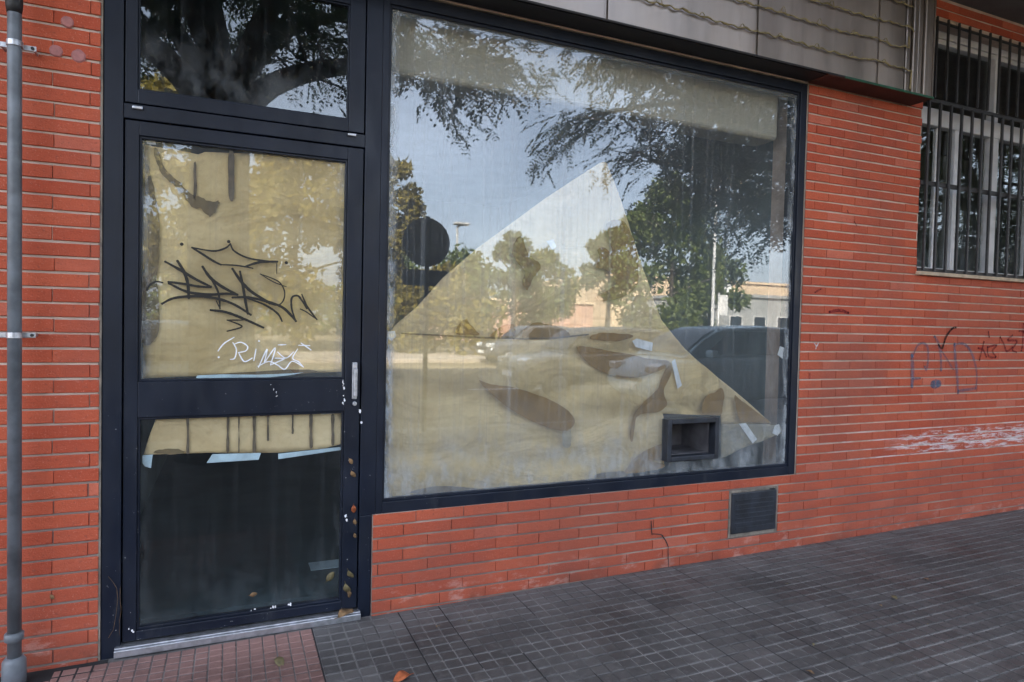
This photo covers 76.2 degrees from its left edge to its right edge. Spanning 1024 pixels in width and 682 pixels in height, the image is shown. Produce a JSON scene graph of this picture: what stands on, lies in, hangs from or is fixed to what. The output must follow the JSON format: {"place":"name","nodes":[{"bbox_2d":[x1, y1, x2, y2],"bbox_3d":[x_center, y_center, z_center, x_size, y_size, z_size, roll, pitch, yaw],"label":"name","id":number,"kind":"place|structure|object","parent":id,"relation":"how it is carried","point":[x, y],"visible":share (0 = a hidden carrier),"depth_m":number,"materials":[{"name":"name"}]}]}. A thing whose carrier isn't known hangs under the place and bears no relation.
{"place":"outdoors","nodes":[
{"label":"outdoors","id":0,"kind":"place"},
{"bbox_2d":[71,512,1023,681],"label":"pavement","id":1,"kind":"structure","parent":0,"point":[123,659],"depth_m":2.91,"materials":[{"name":"grey tile"}]},
{"bbox_2d":[0,659,108,681],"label":"dirt","id":2,"kind":"structure","parent":1,"relation":"on","point":[41,676],"depth_m":2.56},
{"bbox_2d":[46,629,324,681],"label":"red paving tile","id":3,"kind":"object","parent":1,"relation":"on","point":[229,658],"visible":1,"depth_m":2.62,"materials":[{"name":"red tile"}]},
{"bbox_2d":[274,655,283,666],"bbox_3d":[-0.949,1.297,2.652,0.038,0.017,0.075,-1,11,-42],"label":"dry leaf","id":4,"kind":"object","parent":3,"relation":"on","point":[279,660],"visible":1,"depth_m":2.65,"materials":[{"name":"plant"}]},
{"bbox_2d":[312,509,1023,681],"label":"paving tile","id":5,"kind":"object","parent":1,"relation":"on","point":[887,663],"visible":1,"depth_m":3.06,"materials":[{"name":"grey tile"}]},
{"bbox_2d":[393,670,413,681],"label":"dry leaf","id":6,"kind":"object","parent":5,"relation":"on","point":[400,675],"visible":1,"depth_m":2.55,"materials":[{"name":"orange plant"}]},
{"bbox_2d":[311,512,1023,681],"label":"paving joint","id":7,"kind":"object","parent":5,"relation":"on","point":[714,616],"visible":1,"depth_m":2.97,"materials":[{"name":"grey concrete"}]},
{"label":"ground","id":8,"kind":"structure","parent":0,"visible":0},
{"bbox_2d":[0,0,1023,676],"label":"brick building","id":9,"kind":"structure","parent":8,"relation":"on","point":[858,258],"depth_m":3.94,"materials":[{"name":"brick"}]},
{"bbox_2d":[0,0,38,681],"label":"drainpipe","id":10,"kind":"object","parent":9,"relation":"attached to","point":[14,665],"visible":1,"depth_m":2.42,"materials":[{"name":"grey metal"}]},
{"bbox_2d":[108,576,120,637],"bbox_3d":[-1.622,1.085,2.665,0.047,0.254,0.007,1,2,-23],"label":"dry rootlet","id":11,"kind":"object","parent":9,"relation":"attached to","point":[115,616],"visible":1,"depth_m":2.67,"materials":[{"name":"plant"}]},
{"bbox_2d":[142,455,152,467],"bbox_3d":[-1.527,0.505,2.737,0.038,0.057,0.001,1,2,-23],"label":"tape","id":12,"kind":"object","parent":9,"relation":"attached to","point":[146,460],"visible":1,"depth_m":2.74,"materials":[{"name":"white plastic"}]},
{"bbox_2d":[146,140,155,144],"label":"tape","id":13,"kind":"object","parent":9,"relation":"attached to","point":[150,142],"visible":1,"depth_m":2.70,"materials":[{"name":"grey plastic"}]},
{"bbox_2d":[207,453,260,462],"bbox_3d":[-1.221,0.510,2.870,0.220,0.038,0.001,1,2,-23],"label":"tape","id":14,"kind":"object","parent":9,"relation":"attached to","point":[214,458],"visible":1,"depth_m":2.87,"materials":[{"name":"white plastic"}]},
{"bbox_2d":[144,413,340,454],"bbox_3d":[-1.171,0.407,2.896,0.812,0.194,0.008,1,2,-23],"label":"kraft paper","id":15,"kind":"object","parent":9,"relation":"attached to","point":[270,434],"visible":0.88,"depth_m":2.89,"materials":[{"name":"beige paper"}]},
{"bbox_2d":[101,0,383,659],"bbox_3d":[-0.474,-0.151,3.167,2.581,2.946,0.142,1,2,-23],"label":"shop door","id":16,"kind":"structure","parent":9,"relation":"in","point":[128,399],"depth_m":2.80,"materials":[{"name":"blue paint"}]},
{"bbox_2d":[142,145,344,377],"bbox_3d":[-1.155,-0.339,2.877,0.836,0.999,0.012,1,2,-23],"label":"kraft paper","id":17,"kind":"object","parent":9,"relation":"attached to","point":[282,210],"visible":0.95,"depth_m":2.86,"materials":[{"name":"beige paper"}]},
{"bbox_2d":[125,0,365,134],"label":"transom window","id":18,"kind":"structure","parent":9,"relation":"in","point":[353,122],"depth_m":2.86,"materials":[{"name":"blue paint"}]},
{"bbox_2d":[196,373,298,377],"bbox_3d":[-1.154,0.159,2.886,0.448,0.034,0.001,1,2,-23],"label":"tape","id":19,"kind":"object","parent":9,"relation":"attached to","point":[232,376],"visible":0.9,"depth_m":2.86,"materials":[{"name":"white plastic"}]},
{"bbox_2d":[278,447,340,458],"bbox_3d":[-0.926,0.514,2.998,0.278,0.041,0.001,1,2,-23],"label":"tape","id":20,"kind":"object","parent":9,"relation":"attached to","point":[292,454],"visible":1,"depth_m":2.99,"materials":[{"name":"white plastic"}]},
{"bbox_2d":[309,559,338,570],"bbox_3d":[-1.032,1.254,3.667,0.200,0.004,0.120,1,2,-23],"label":"tape","id":21,"kind":"object","parent":9,"relation":"on","point":[327,564],"visible":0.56,"depth_m":3.65,"materials":[{"name":"grey plastic"}]},
{"bbox_2d":[325,572,333,582],"bbox_3d":[-0.849,1.100,3.035,0.031,0.063,0.004,43,-14,-19],"label":"dry leaf","id":22,"kind":"object","parent":9,"relation":"attached to","point":[330,576],"visible":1,"depth_m":3.04,"materials":[{"name":"brown plant"}]},
{"bbox_2d":[335,608,353,618],"bbox_3d":[-0.771,1.251,2.999,0.054,0.024,0.106,20,21,34],"label":"dry leaf","id":23,"kind":"object","parent":9,"relation":"on","point":[342,612],"visible":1,"depth_m":3.00,"materials":[{"name":"brown plant"}]},
{"bbox_2d":[343,583,350,591],"bbox_3d":[-0.770,1.149,3.044,0.032,0.063,0.015,-17,5,6],"label":"dry leaf","id":24,"kind":"object","parent":9,"relation":"attached to","point":[346,587],"visible":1,"depth_m":3.04,"materials":[{"name":"brown plant"}]},
{"bbox_2d":[347,570,353,576],"bbox_3d":[-0.757,1.084,3.049,0.026,0.053,0.012,-32,2,17],"label":"dry leaf","id":25,"kind":"object","parent":9,"relation":"attached to","point":[349,574],"visible":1,"depth_m":3.05,"materials":[{"name":"brown plant"}]},
{"bbox_2d":[387,331,395,340],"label":"tape","id":26,"kind":"object","parent":9,"relation":"attached to","point":[391,335],"visible":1,"depth_m":3.12,"materials":[{"name":"beige plastic"}]},
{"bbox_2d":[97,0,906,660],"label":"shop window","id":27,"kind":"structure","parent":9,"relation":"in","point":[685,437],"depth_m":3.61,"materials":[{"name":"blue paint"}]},
{"bbox_2d":[546,240,555,249],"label":"tape","id":28,"kind":"object","parent":9,"relation":"attached to","point":[552,244],"visible":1,"depth_m":3.44,"materials":[{"name":"white plastic"}]},
{"bbox_2d":[385,328,724,495],"bbox_3d":[0.331,0.353,3.553,2.051,0.866,0.048,1,2,-23],"label":"kraft paper","id":29,"kind":"object","parent":9,"relation":"attached to","point":[490,412],"visible":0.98,"depth_m":3.44,"materials":[{"name":"beige paper"}]},
{"bbox_2d":[386,162,769,423],"bbox_3d":[0.532,-0.237,3.624,2.458,1.496,0.045,1,2,-23],"label":"kraft paper","id":30,"kind":"object","parent":9,"relation":"attached to","point":[519,277],"visible":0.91,"depth_m":3.51,"materials":[{"name":"beige paper"}]},
{"bbox_2d":[633,338,652,350],"bbox_3d":[0.738,0.022,3.689,0.138,0.072,0.001,1,2,-23],"label":"tape","id":31,"kind":"object","parent":9,"relation":"attached to","point":[642,344],"visible":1,"depth_m":3.69,"materials":[{"name":"white plastic"}]},
{"bbox_2d":[672,359,681,388],"bbox_3d":[0.956,0.191,3.789,0.078,0.174,0.001,1,2,-23],"label":"tape","id":32,"kind":"object","parent":9,"relation":"attached to","point":[677,376],"visible":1,"depth_m":3.79,"materials":[{"name":"white plastic"}]},
{"bbox_2d":[449,0,936,105],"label":"sign band","id":33,"kind":"object","parent":9,"relation":"attached to","point":[644,22],"visible":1,"depth_m":3.81,"materials":[{"name":"metal"}]},
{"bbox_2d":[645,0,911,89],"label":"light cord","id":34,"kind":"object","parent":33,"relation":"attached to","point":[747,28],"visible":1,"depth_m":3.74,"materials":[{"name":"plastic"}]},
{"bbox_2d":[736,0,909,47],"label":"light cord","id":35,"kind":"object","parent":33,"relation":"attached to","point":[808,21],"visible":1,"depth_m":3.86,"materials":[{"name":"plastic"}]},
{"bbox_2d":[810,0,914,31],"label":"light cord","id":36,"kind":"object","parent":33,"relation":"attached to","point":[862,14],"visible":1,"depth_m":4.00,"materials":[{"name":"plastic"}]},
{"bbox_2d":[894,0,913,7],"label":"light cord","id":37,"kind":"object","parent":33,"relation":"attached to","point":[904,3],"visible":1,"depth_m":4.14,"materials":[{"name":"plastic"}]},
{"bbox_2d":[739,423,756,442],"bbox_3d":[1.452,0.568,4.018,0.147,0.130,0.001,1,2,-23],"label":"tape","id":38,"kind":"object","parent":9,"relation":"attached to","point":[749,433],"visible":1,"depth_m":4.02,"materials":[{"name":"white plastic"}]},
{"bbox_2d":[721,424,782,458],"bbox_3d":[1.488,0.608,4.042,0.502,0.213,0.002,1,2,-23],"label":"kraft paper","id":39,"kind":"object","parent":9,"relation":"attached to","point":[734,437],"visible":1,"depth_m":4.00,"materials":[{"name":"beige paper"}]},
{"bbox_2d":[772,424,780,435],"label":"tape","id":40,"kind":"object","parent":9,"relation":"attached to","point":[776,430],"visible":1,"depth_m":4.11,"materials":[{"name":"white plastic"}]},
{"bbox_2d":[777,346,783,358],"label":"tape","id":41,"kind":"object","parent":9,"relation":"attached to","point":[780,351],"visible":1,"depth_m":4.10,"materials":[{"name":"white plastic"}]},
{"bbox_2d":[915,16,1023,282],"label":"barred window","id":42,"kind":"structure","parent":9,"relation":"in","point":[994,133],"depth_m":4.77,"materials":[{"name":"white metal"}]}
]}

